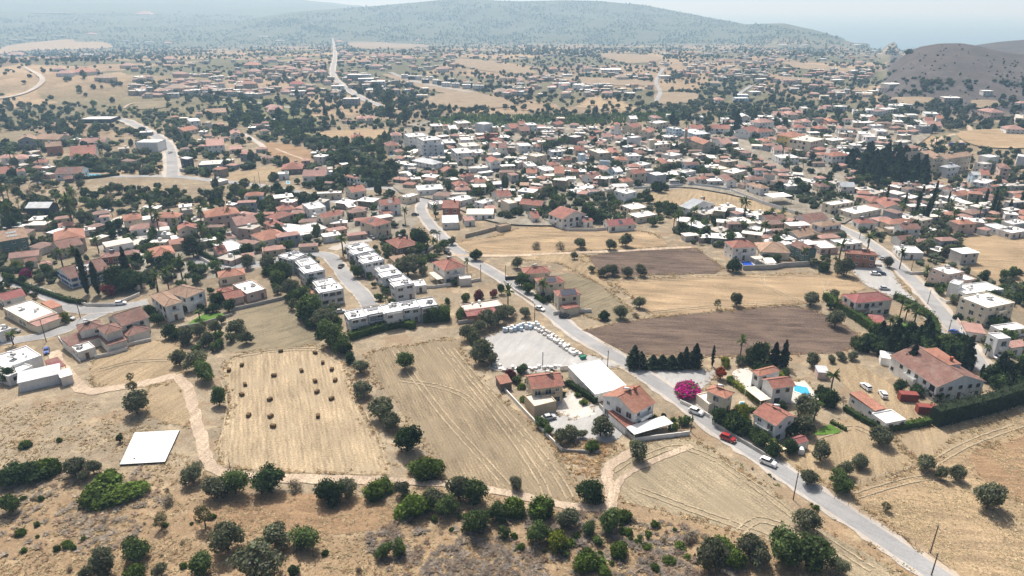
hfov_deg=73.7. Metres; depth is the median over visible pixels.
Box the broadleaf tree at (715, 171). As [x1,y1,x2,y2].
[712,168,720,174]
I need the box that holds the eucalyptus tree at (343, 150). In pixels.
[336,146,346,153]
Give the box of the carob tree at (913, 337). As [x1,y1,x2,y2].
[909,334,915,344]
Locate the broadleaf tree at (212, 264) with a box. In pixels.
[207,260,221,270]
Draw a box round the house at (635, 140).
[627,136,640,144]
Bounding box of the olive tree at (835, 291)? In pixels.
[830,289,839,295]
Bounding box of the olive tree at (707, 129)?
[704,126,711,132]
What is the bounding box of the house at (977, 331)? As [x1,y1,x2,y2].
[959,322,985,341]
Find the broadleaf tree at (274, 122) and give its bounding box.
[269,121,279,126]
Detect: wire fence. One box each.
[809,483,942,558]
[853,465,917,482]
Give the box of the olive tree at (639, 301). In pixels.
[632,296,645,307]
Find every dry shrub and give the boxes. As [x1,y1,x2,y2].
[6,184,19,190]
[28,183,36,189]
[44,184,52,188]
[104,193,114,200]
[162,492,175,506]
[287,478,301,493]
[407,518,416,524]
[531,242,540,248]
[533,541,541,548]
[554,240,564,248]
[659,535,667,544]
[683,535,692,545]
[687,529,698,543]
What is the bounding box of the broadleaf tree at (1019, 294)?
[1010,291,1023,299]
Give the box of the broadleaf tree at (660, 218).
[655,215,664,221]
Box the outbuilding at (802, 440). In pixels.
[791,435,808,449]
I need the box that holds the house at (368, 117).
[356,114,372,120]
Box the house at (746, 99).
[732,97,748,101]
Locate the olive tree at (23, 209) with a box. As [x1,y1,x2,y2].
[17,202,27,213]
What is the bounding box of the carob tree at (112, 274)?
[101,263,129,288]
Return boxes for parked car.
[11,328,20,332]
[43,346,49,353]
[114,300,126,305]
[336,308,345,312]
[443,249,451,254]
[535,305,545,310]
[542,413,556,419]
[559,312,569,317]
[688,406,703,415]
[719,431,736,442]
[759,455,777,467]
[859,382,872,390]
[870,271,880,275]
[878,285,890,289]
[878,390,887,398]
[949,329,962,335]
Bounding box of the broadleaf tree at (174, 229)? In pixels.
[170,224,179,234]
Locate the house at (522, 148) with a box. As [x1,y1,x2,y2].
[516,142,531,153]
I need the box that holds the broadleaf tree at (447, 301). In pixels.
[445,297,450,304]
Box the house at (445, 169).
[429,165,454,176]
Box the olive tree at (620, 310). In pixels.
[612,305,628,318]
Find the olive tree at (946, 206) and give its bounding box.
[941,204,954,209]
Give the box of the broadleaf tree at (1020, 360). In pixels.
[1017,354,1023,364]
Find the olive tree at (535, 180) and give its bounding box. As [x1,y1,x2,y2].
[532,178,543,182]
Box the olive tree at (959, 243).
[955,240,965,247]
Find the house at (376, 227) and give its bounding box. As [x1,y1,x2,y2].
[360,217,390,237]
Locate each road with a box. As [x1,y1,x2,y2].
[0,277,117,312]
[0,300,148,344]
[3,67,43,97]
[110,175,339,201]
[119,118,177,176]
[184,252,376,306]
[245,134,265,146]
[330,239,371,249]
[331,38,394,108]
[366,187,425,199]
[389,72,470,91]
[416,198,952,575]
[654,67,665,100]
[671,187,987,370]
[738,85,753,93]
[849,209,932,223]
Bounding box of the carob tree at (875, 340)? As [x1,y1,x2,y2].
[870,335,882,349]
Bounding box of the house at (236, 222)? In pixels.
[228,212,257,236]
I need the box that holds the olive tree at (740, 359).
[735,355,745,364]
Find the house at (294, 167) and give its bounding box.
[281,160,303,173]
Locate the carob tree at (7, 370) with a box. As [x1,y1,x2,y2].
[0,366,15,381]
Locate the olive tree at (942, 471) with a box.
[934,465,951,478]
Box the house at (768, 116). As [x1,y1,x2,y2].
[756,115,772,119]
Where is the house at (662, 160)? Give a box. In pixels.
[656,157,670,166]
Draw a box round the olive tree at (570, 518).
[554,506,581,529]
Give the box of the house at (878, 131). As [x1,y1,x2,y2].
[871,128,887,134]
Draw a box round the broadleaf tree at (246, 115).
[241,114,252,120]
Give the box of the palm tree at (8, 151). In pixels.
[4,148,12,157]
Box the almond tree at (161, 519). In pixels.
[153,510,167,528]
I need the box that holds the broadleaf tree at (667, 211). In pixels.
[663,206,670,216]
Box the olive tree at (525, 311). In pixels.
[519,307,530,317]
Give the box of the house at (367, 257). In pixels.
[346,241,384,277]
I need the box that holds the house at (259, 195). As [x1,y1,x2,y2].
[244,192,264,204]
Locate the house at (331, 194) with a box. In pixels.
[316,189,341,199]
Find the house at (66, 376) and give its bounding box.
[57,368,73,385]
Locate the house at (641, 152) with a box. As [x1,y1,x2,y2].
[633,148,646,157]
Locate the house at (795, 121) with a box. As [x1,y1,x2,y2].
[792,119,799,124]
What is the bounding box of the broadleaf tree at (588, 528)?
[582,520,595,535]
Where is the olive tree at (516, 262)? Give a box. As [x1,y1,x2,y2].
[511,256,523,268]
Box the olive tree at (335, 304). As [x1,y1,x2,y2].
[327,302,340,308]
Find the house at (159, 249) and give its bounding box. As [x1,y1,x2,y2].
[147,245,175,261]
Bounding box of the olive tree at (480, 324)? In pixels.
[472,318,487,330]
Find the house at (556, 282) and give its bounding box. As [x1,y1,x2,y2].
[534,275,565,296]
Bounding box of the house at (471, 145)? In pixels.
[458,142,479,149]
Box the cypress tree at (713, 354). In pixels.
[711,345,715,365]
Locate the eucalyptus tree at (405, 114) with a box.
[397,106,412,125]
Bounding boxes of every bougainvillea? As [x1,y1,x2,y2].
[18,268,31,277]
[674,379,701,399]
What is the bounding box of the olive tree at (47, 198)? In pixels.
[38,195,51,201]
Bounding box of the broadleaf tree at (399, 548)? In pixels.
[391,536,405,556]
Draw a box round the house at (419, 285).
[413,279,426,292]
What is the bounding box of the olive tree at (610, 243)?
[606,238,616,249]
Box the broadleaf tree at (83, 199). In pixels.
[77,196,89,203]
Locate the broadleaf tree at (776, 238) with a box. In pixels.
[772,234,781,241]
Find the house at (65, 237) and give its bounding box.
[51,227,87,257]
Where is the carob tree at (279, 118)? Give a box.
[274,115,282,121]
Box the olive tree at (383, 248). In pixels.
[381,243,392,252]
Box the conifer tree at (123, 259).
[117,247,134,271]
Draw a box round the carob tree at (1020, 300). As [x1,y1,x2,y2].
[1017,296,1023,304]
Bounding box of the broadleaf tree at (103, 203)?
[95,197,113,208]
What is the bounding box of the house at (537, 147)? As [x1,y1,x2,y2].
[532,143,543,151]
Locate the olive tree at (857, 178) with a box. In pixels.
[855,174,864,182]
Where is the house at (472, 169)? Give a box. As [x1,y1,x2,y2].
[469,167,476,172]
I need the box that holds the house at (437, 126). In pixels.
[429,123,442,130]
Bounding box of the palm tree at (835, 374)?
[824,369,840,389]
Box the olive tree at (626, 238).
[618,233,633,246]
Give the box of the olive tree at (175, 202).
[172,199,178,205]
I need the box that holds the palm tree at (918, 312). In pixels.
[911,308,922,321]
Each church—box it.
[684,128,714,153]
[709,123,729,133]
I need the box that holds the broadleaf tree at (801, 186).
[797,181,807,191]
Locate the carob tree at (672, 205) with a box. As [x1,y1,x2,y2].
[668,202,679,209]
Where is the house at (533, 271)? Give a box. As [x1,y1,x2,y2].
[521,264,550,282]
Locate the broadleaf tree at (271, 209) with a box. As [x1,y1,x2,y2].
[267,207,275,212]
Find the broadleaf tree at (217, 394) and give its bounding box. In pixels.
[210,385,225,404]
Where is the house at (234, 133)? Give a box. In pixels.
[229,129,240,140]
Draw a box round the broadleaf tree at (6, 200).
[3,198,13,205]
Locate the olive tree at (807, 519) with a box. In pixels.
[790,508,825,530]
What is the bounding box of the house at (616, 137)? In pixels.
[612,133,622,141]
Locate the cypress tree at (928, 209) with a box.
[925,199,932,216]
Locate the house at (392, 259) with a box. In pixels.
[389,254,404,265]
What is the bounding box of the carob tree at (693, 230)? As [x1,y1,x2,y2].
[689,228,697,233]
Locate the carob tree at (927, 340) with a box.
[920,334,934,346]
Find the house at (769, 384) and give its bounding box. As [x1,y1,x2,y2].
[744,365,795,403]
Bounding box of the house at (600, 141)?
[595,139,605,145]
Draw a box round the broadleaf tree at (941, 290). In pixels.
[936,287,944,293]
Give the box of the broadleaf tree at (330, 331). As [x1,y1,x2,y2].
[316,316,343,348]
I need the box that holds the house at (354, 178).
[346,174,360,184]
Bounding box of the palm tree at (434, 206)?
[431,202,437,217]
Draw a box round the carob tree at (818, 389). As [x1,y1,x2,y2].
[814,384,828,393]
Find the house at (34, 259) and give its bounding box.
[22,256,37,267]
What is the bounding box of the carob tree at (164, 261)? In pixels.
[160,258,173,270]
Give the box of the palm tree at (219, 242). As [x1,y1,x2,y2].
[216,236,223,246]
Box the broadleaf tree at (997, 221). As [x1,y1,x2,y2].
[992,218,1003,223]
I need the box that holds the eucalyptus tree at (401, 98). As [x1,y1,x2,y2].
[396,94,409,104]
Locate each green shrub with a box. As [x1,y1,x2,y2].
[13,528,27,535]
[18,439,32,449]
[19,495,26,500]
[19,547,26,553]
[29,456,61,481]
[33,520,39,526]
[36,495,43,501]
[52,544,60,552]
[59,540,73,549]
[69,543,76,550]
[76,479,118,511]
[92,468,123,486]
[99,479,152,507]
[121,561,146,575]
[138,192,145,198]
[151,187,160,195]
[179,561,186,569]
[260,199,272,207]
[321,548,328,556]
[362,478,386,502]
[375,474,394,494]
[392,491,434,520]
[406,456,446,481]
[430,515,438,522]
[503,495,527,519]
[510,531,517,539]
[515,543,524,550]
[517,383,525,389]
[527,492,555,519]
[566,537,576,547]
[572,531,580,538]
[572,545,607,574]
[574,392,581,396]
[579,399,588,404]
[584,438,599,452]
[597,563,611,575]
[609,540,627,560]
[618,526,626,534]
[619,507,632,522]
[624,526,632,535]
[634,538,641,544]
[642,542,652,549]
[650,519,660,527]
[650,563,659,572]
[662,554,676,565]
[668,424,677,431]
[674,540,686,550]
[683,553,690,559]
[712,534,735,559]
[724,545,747,569]
[726,375,734,383]
[739,412,749,419]
[748,406,753,412]
[812,504,819,509]
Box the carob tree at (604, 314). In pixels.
[597,310,610,321]
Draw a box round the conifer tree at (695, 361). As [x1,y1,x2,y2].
[689,343,703,368]
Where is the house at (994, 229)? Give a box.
[983,223,1012,235]
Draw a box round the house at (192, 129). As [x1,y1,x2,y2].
[175,125,198,134]
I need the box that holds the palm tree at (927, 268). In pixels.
[923,264,931,279]
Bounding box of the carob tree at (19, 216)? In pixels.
[12,213,24,220]
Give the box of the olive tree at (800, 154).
[796,151,806,156]
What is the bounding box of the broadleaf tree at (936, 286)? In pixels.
[934,284,941,290]
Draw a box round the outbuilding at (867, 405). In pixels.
[848,391,905,430]
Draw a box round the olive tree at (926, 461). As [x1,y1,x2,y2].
[916,453,936,470]
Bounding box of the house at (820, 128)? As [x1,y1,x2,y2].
[810,124,827,132]
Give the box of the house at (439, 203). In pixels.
[427,200,442,209]
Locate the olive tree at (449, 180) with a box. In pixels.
[443,178,452,185]
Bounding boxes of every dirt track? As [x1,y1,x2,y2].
[47,350,175,394]
[171,373,400,484]
[276,149,311,161]
[400,478,599,512]
[452,246,692,256]
[597,449,631,511]
[610,444,692,495]
[918,125,972,149]
[929,134,955,143]
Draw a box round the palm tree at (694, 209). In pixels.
[691,205,698,215]
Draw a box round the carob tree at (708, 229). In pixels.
[702,225,710,233]
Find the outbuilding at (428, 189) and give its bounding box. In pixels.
[416,184,443,194]
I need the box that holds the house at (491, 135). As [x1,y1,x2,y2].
[484,132,498,139]
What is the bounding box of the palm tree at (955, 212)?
[952,207,959,216]
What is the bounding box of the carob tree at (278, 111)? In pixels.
[275,107,281,114]
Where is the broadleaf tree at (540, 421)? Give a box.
[535,415,549,427]
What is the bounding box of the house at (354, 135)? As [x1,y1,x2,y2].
[350,132,362,141]
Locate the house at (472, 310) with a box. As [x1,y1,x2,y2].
[460,299,502,320]
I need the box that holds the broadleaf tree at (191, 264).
[186,260,196,272]
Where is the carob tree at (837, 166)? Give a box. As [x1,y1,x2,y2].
[832,163,841,170]
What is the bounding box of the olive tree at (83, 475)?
[76,470,90,481]
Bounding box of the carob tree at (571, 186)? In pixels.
[568,183,574,189]
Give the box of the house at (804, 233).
[787,227,814,240]
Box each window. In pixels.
[534,390,540,395]
[545,388,551,394]
[616,405,620,413]
[626,411,631,419]
[712,395,718,402]
[766,423,773,431]
[773,398,779,403]
[929,384,934,392]
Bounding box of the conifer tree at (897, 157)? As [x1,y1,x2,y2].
[893,151,901,162]
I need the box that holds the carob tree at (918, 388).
[908,382,924,396]
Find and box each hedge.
[1,272,86,304]
[56,158,104,167]
[83,172,119,178]
[89,168,104,171]
[201,251,223,263]
[348,316,415,340]
[423,303,449,323]
[533,292,545,303]
[565,378,597,403]
[731,378,764,404]
[748,137,760,143]
[821,290,877,329]
[829,419,846,430]
[842,404,879,427]
[888,414,933,431]
[893,291,941,333]
[924,281,938,286]
[928,379,1023,427]
[952,314,963,318]
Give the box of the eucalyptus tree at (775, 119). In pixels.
[773,117,780,124]
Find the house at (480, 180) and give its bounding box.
[474,176,485,183]
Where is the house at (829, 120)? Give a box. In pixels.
[823,117,837,125]
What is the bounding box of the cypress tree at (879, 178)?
[876,171,880,185]
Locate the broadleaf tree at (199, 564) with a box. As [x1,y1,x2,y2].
[187,549,211,575]
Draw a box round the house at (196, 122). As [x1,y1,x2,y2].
[187,118,200,127]
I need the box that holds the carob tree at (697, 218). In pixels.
[692,214,700,221]
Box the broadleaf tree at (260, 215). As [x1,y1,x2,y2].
[256,211,264,219]
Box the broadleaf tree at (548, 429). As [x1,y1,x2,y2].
[543,424,554,433]
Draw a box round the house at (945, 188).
[940,184,952,194]
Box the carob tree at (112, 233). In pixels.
[107,228,117,238]
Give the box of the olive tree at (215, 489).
[198,476,230,497]
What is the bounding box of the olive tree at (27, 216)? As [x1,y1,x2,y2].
[24,214,31,220]
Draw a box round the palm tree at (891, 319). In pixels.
[886,315,895,326]
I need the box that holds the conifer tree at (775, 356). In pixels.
[766,342,781,367]
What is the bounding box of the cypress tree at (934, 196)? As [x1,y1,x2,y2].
[931,187,937,209]
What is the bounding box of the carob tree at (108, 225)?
[104,220,115,231]
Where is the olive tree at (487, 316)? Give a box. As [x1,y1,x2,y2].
[476,308,498,326]
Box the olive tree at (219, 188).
[213,186,223,191]
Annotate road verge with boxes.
[1,67,44,97]
[2,277,112,313]
[2,299,146,344]
[118,118,181,176]
[169,176,339,202]
[185,251,377,306]
[328,238,371,250]
[329,40,397,108]
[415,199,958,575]
[642,188,993,370]
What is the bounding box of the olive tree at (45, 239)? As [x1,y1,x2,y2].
[38,236,51,242]
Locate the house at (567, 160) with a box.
[560,156,571,164]
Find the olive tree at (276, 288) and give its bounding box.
[272,284,280,293]
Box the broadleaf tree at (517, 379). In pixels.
[512,375,522,382]
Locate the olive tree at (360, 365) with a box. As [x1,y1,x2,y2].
[352,360,369,372]
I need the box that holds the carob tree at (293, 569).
[287,564,299,575]
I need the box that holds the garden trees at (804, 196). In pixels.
[395,116,1023,241]
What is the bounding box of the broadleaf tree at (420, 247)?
[414,242,424,253]
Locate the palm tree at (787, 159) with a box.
[783,155,790,167]
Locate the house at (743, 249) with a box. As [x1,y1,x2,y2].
[724,237,757,259]
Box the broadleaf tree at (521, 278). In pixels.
[514,272,528,285]
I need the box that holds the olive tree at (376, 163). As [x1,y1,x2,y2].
[370,160,381,166]
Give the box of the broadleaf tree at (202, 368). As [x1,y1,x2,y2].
[191,357,215,382]
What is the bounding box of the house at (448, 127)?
[445,124,457,133]
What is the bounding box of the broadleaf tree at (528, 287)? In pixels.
[522,282,533,292]
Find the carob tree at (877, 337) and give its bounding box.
[872,333,884,342]
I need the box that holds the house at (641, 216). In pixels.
[627,210,657,222]
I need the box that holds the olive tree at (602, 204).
[597,200,609,208]
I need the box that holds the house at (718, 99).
[713,96,723,103]
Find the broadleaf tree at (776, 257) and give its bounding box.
[773,254,781,261]
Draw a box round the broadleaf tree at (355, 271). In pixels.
[349,264,363,276]
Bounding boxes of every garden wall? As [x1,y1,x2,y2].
[58,336,80,362]
[81,292,139,305]
[94,347,127,358]
[128,338,150,345]
[178,313,232,327]
[232,296,283,310]
[426,278,480,287]
[458,319,473,323]
[465,226,495,237]
[504,280,533,302]
[504,388,562,451]
[506,276,515,279]
[544,218,635,230]
[553,309,591,314]
[560,365,571,370]
[562,448,599,452]
[599,403,633,439]
[633,184,682,188]
[634,431,689,440]
[680,399,709,416]
[691,183,729,189]
[712,421,774,460]
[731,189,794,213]
[743,261,817,269]
[939,297,957,303]
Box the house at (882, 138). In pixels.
[877,136,886,141]
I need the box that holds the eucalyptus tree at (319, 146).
[316,143,322,149]
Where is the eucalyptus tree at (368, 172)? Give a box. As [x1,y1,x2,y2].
[365,167,373,177]
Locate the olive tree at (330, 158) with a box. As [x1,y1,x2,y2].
[325,156,333,160]
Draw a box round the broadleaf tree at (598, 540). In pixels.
[593,536,604,545]
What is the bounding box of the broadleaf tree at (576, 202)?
[572,199,580,205]
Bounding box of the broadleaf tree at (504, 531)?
[498,525,510,538]
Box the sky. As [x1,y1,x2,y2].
[308,0,1023,9]
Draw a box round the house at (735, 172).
[720,168,746,177]
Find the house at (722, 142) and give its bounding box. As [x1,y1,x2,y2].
[711,137,733,147]
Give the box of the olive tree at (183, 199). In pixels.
[178,197,186,203]
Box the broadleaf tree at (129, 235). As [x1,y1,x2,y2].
[122,233,132,239]
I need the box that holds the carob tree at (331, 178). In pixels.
[324,175,334,181]
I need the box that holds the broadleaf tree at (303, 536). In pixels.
[287,525,320,549]
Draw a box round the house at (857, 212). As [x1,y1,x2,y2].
[837,204,880,218]
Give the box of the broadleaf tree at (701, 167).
[697,164,705,171]
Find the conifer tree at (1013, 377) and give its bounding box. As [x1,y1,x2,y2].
[1002,371,1019,387]
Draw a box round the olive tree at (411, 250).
[405,247,417,253]
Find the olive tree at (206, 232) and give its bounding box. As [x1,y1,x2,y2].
[199,229,210,237]
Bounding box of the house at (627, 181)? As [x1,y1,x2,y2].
[619,176,632,185]
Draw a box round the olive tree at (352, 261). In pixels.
[349,256,356,265]
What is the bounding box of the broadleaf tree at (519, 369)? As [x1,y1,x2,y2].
[516,366,523,373]
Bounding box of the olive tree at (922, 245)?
[916,240,930,252]
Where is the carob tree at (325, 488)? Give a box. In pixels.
[312,476,346,508]
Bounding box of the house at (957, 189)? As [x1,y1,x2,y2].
[941,187,970,195]
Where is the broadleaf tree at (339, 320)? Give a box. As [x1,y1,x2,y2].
[333,316,342,325]
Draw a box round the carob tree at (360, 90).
[356,88,363,93]
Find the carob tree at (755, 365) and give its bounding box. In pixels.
[751,360,764,369]
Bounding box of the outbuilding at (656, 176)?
[646,171,666,183]
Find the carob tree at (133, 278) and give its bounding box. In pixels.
[117,268,147,290]
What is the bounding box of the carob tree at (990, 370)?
[981,363,1003,381]
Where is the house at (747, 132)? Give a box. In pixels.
[734,125,774,138]
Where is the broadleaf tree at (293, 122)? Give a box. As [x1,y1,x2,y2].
[289,118,297,125]
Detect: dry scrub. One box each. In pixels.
[0,464,167,558]
[363,507,740,575]
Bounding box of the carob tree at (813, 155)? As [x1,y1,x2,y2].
[809,152,816,158]
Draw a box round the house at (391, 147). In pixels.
[384,140,403,154]
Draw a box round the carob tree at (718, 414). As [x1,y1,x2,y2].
[711,407,727,423]
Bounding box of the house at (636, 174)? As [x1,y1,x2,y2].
[626,167,646,182]
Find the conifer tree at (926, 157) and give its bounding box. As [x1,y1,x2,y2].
[921,153,930,169]
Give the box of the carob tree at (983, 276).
[978,270,988,280]
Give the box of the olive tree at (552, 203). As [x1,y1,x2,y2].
[548,200,559,209]
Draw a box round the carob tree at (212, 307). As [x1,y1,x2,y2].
[207,301,220,311]
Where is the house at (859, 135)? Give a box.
[856,131,871,141]
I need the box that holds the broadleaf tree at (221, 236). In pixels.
[215,232,226,241]
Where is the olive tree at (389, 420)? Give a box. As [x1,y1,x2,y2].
[379,411,401,428]
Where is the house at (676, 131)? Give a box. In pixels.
[666,126,681,137]
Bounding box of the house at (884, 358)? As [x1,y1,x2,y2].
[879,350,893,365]
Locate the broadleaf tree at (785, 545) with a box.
[769,521,802,567]
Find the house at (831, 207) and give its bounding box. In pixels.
[821,199,854,213]
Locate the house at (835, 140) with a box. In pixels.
[825,136,847,144]
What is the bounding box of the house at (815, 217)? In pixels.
[793,212,828,222]
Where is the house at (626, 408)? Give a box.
[601,385,672,437]
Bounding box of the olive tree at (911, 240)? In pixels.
[906,236,916,245]
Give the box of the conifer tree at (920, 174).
[914,168,924,182]
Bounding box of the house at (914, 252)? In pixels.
[892,244,923,259]
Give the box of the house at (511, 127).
[504,123,517,131]
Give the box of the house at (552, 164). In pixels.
[546,160,558,167]
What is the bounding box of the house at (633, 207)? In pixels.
[620,202,645,212]
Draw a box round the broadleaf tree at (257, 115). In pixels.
[253,112,263,118]
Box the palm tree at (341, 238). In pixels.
[334,232,348,255]
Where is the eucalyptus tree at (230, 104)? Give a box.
[227,100,234,109]
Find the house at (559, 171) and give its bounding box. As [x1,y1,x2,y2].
[554,166,564,177]
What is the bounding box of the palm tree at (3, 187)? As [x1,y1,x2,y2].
[0,179,7,197]
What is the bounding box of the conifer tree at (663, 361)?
[656,355,671,369]
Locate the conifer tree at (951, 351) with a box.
[945,345,957,359]
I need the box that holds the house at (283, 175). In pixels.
[278,171,288,179]
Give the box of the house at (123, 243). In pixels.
[102,237,133,251]
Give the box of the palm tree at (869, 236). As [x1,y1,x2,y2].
[862,232,878,248]
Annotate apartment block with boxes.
[404,132,426,148]
[417,136,443,155]
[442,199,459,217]
[527,152,546,165]
[776,130,803,146]
[788,135,825,151]
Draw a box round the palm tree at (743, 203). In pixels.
[741,196,750,215]
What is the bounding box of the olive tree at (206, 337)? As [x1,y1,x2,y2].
[199,330,214,346]
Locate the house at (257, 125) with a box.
[252,124,264,129]
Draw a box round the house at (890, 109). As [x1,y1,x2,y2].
[876,107,898,113]
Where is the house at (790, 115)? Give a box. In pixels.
[784,110,798,119]
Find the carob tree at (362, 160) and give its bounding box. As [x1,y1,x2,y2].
[358,157,365,165]
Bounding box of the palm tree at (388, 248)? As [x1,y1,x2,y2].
[384,244,391,258]
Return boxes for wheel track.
[99,361,155,370]
[101,358,167,367]
[219,380,227,455]
[226,379,233,454]
[240,347,340,360]
[240,350,335,362]
[358,412,378,463]
[365,411,385,463]
[391,350,504,486]
[396,349,510,484]
[400,378,482,410]
[400,381,477,411]
[437,347,544,497]
[442,346,551,496]
[448,349,566,498]
[453,348,573,496]
[464,235,650,244]
[466,236,649,245]
[614,444,716,472]
[617,275,831,282]
[619,274,825,280]
[620,448,714,474]
[638,491,772,541]
[641,487,768,534]
[655,302,773,310]
[657,303,779,312]
[718,463,870,571]
[721,460,873,567]
[736,516,802,532]
[743,521,800,537]
[785,425,892,449]
[809,429,888,445]
[853,474,1023,530]
[859,479,1019,534]
[916,422,1020,469]
[923,426,1023,473]
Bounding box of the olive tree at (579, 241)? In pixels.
[574,237,585,247]
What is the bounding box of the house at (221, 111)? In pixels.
[205,107,226,116]
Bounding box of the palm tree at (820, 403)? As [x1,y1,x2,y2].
[812,395,823,420]
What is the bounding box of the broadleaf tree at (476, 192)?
[472,187,484,194]
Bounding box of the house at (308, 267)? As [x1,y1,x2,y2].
[294,256,325,283]
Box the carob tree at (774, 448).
[764,438,782,456]
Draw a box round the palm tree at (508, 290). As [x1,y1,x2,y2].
[501,283,513,304]
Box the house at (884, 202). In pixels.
[876,196,904,213]
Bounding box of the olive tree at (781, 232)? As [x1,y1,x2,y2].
[778,230,788,235]
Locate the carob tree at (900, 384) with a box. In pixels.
[893,378,908,390]
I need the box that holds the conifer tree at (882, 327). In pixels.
[874,320,886,336]
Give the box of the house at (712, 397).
[696,384,734,411]
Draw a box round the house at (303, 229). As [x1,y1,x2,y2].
[283,222,327,238]
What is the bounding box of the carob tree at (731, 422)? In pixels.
[721,410,743,435]
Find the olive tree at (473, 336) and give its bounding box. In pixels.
[465,330,480,346]
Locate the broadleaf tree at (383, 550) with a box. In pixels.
[373,540,394,558]
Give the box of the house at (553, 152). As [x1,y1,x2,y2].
[547,149,562,157]
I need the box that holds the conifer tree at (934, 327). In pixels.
[924,321,936,335]
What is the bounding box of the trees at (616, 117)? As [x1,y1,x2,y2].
[431,110,687,126]
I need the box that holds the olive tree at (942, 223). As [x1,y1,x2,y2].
[936,220,945,227]
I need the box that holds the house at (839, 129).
[835,125,845,135]
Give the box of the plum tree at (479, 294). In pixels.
[473,289,484,300]
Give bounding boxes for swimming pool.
[740,260,753,264]
[793,384,812,396]
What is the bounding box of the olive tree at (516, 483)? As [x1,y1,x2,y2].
[509,476,521,489]
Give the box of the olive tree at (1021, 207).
[1016,204,1023,209]
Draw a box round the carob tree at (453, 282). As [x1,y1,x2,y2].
[450,278,458,285]
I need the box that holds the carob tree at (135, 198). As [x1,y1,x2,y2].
[130,195,141,201]
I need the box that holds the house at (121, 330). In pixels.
[60,306,150,360]
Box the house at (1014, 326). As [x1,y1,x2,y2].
[988,322,1023,336]
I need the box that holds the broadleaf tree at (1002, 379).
[996,374,1007,387]
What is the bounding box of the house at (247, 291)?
[216,279,266,304]
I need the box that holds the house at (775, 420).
[753,402,795,440]
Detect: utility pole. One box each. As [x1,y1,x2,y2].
[793,473,798,499]
[929,525,939,552]
[931,553,938,575]
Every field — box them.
[0,39,111,53]
[0,131,37,142]
[0,242,128,302]
[91,340,187,387]
[98,192,417,279]
[109,154,163,174]
[134,102,169,108]
[143,379,190,425]
[187,493,393,533]
[212,99,319,136]
[216,346,394,474]
[224,300,320,351]
[226,166,281,181]
[263,143,312,162]
[320,129,388,139]
[347,42,429,48]
[367,339,575,502]
[382,74,477,92]
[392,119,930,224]
[422,93,514,107]
[452,58,536,73]
[457,227,666,254]
[518,253,616,291]
[561,273,633,320]
[563,77,654,85]
[585,305,858,356]
[588,248,722,276]
[598,438,902,575]
[600,53,660,62]
[612,273,865,315]
[654,92,698,103]
[775,76,828,82]
[779,419,917,487]
[782,62,851,71]
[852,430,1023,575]
[891,97,933,104]
[896,404,1023,459]
[920,136,938,144]
[957,129,1023,147]
[963,235,1023,282]
[969,436,1023,500]
[971,100,999,107]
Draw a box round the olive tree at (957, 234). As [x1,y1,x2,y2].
[953,232,961,237]
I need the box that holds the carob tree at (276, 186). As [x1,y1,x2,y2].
[272,182,282,192]
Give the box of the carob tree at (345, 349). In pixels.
[339,342,352,353]
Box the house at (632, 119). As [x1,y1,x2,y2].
[626,114,637,123]
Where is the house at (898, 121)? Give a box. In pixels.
[892,119,903,124]
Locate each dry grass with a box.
[0,400,830,575]
[351,363,443,480]
[540,427,623,496]
[740,463,914,570]
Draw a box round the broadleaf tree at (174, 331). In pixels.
[172,328,179,338]
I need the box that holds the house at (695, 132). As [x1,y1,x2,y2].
[682,129,710,137]
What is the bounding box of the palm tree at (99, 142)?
[96,139,104,153]
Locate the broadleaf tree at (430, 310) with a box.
[427,304,439,319]
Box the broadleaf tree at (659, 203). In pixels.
[654,200,664,207]
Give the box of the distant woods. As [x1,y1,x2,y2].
[0,11,913,62]
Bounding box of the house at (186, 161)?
[180,156,193,167]
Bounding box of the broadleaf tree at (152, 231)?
[147,225,157,238]
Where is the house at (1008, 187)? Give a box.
[997,183,1011,189]
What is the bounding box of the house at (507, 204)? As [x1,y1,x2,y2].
[501,197,545,210]
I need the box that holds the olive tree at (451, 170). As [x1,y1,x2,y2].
[448,168,458,173]
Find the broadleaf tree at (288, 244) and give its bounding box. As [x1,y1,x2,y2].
[283,239,294,249]
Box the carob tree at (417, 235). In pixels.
[409,227,431,242]
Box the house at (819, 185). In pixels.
[812,180,830,191]
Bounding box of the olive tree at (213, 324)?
[206,319,222,331]
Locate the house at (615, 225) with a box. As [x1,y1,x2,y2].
[603,218,635,231]
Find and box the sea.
[673,10,1023,49]
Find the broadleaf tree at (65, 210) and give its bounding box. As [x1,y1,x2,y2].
[62,207,73,214]
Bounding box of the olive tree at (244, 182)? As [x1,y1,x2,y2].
[238,178,250,187]
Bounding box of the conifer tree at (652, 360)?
[646,354,662,369]
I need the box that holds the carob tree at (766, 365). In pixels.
[758,363,772,368]
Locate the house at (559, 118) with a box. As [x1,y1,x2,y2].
[556,116,565,121]
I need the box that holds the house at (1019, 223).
[1001,219,1023,228]
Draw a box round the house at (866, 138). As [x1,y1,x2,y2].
[860,135,877,143]
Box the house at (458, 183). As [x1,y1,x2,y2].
[452,178,468,191]
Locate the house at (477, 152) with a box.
[471,149,486,156]
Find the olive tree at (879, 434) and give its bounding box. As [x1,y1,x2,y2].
[869,425,893,444]
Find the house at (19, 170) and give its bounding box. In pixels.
[0,164,25,175]
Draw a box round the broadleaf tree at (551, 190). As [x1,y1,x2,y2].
[547,187,556,194]
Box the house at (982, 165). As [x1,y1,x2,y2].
[973,161,991,170]
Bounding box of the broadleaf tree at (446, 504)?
[433,492,461,515]
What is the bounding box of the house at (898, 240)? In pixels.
[890,234,911,245]
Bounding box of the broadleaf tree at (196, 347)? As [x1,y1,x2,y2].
[190,344,200,351]
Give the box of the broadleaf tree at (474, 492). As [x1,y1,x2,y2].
[460,476,488,505]

